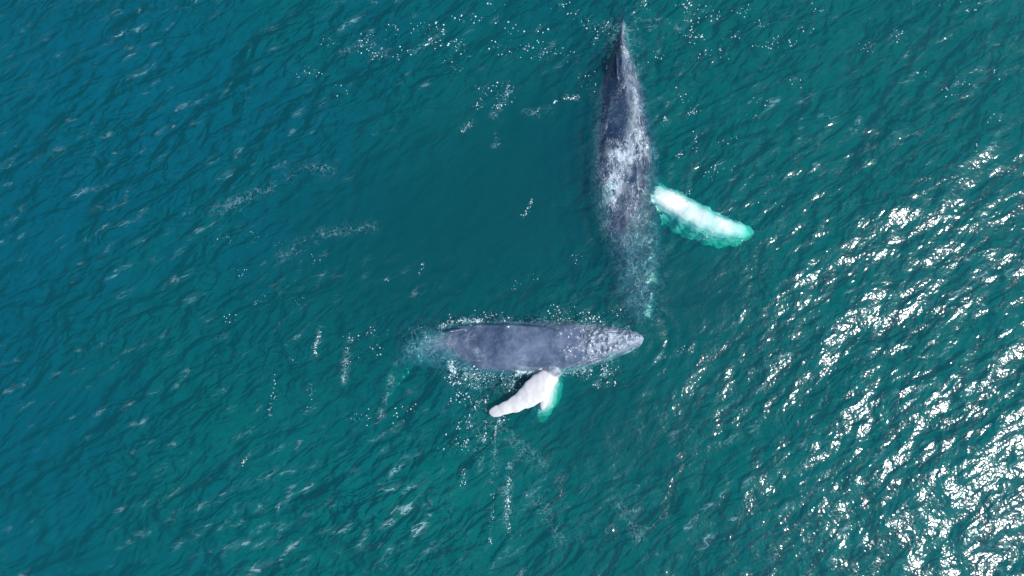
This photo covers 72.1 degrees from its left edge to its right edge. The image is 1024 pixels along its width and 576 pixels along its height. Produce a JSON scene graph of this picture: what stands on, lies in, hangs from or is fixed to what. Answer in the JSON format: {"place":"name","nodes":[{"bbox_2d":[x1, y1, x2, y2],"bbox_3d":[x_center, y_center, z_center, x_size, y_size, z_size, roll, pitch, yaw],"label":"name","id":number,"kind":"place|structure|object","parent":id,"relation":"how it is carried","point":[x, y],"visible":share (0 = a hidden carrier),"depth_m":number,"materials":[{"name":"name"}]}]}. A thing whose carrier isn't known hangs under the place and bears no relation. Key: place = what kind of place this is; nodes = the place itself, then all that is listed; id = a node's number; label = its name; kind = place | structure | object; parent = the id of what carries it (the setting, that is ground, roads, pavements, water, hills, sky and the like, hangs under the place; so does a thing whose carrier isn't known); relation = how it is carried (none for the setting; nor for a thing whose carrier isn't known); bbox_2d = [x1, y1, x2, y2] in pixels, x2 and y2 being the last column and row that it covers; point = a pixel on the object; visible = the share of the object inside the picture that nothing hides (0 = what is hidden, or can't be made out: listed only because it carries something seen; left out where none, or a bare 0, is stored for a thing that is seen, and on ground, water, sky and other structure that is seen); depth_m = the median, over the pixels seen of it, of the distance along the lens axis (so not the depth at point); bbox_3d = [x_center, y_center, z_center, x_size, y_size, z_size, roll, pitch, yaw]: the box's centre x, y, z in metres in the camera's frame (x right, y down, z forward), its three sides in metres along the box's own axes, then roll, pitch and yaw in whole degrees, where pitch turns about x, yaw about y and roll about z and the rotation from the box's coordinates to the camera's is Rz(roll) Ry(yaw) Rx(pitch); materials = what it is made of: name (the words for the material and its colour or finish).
{"place":"outdoors","nodes":[
{"label":"outdoors","id":0,"kind":"place"},
{"bbox_2d":[0,0,1023,575],"label":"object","id":1,"kind":"structure","parent":0,"point":[138,138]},
{"bbox_2d":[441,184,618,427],"bbox_3d":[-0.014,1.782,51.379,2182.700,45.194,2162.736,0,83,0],"label":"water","id":2,"kind":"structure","parent":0,"point":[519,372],"depth_m":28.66,"materials":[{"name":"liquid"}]},
{"bbox_2d":[381,319,643,421],"bbox_3d":[-0.079,3.461,29.256,10.936,2.269,4.282,0,83,0],"label":"whale calf","id":3,"kind":"object","parent":2,"relation":"in","point":[549,350],"visible":0.99,"depth_m":28.54},
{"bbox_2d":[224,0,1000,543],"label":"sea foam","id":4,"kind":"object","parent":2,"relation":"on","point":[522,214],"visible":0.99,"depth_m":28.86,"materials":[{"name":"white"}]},
{"bbox_2d":[550,0,753,324],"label":"humpback whale","id":5,"kind":"object","parent":2,"relation":"in","point":[640,208],"visible":1,"depth_m":29.67}
]}

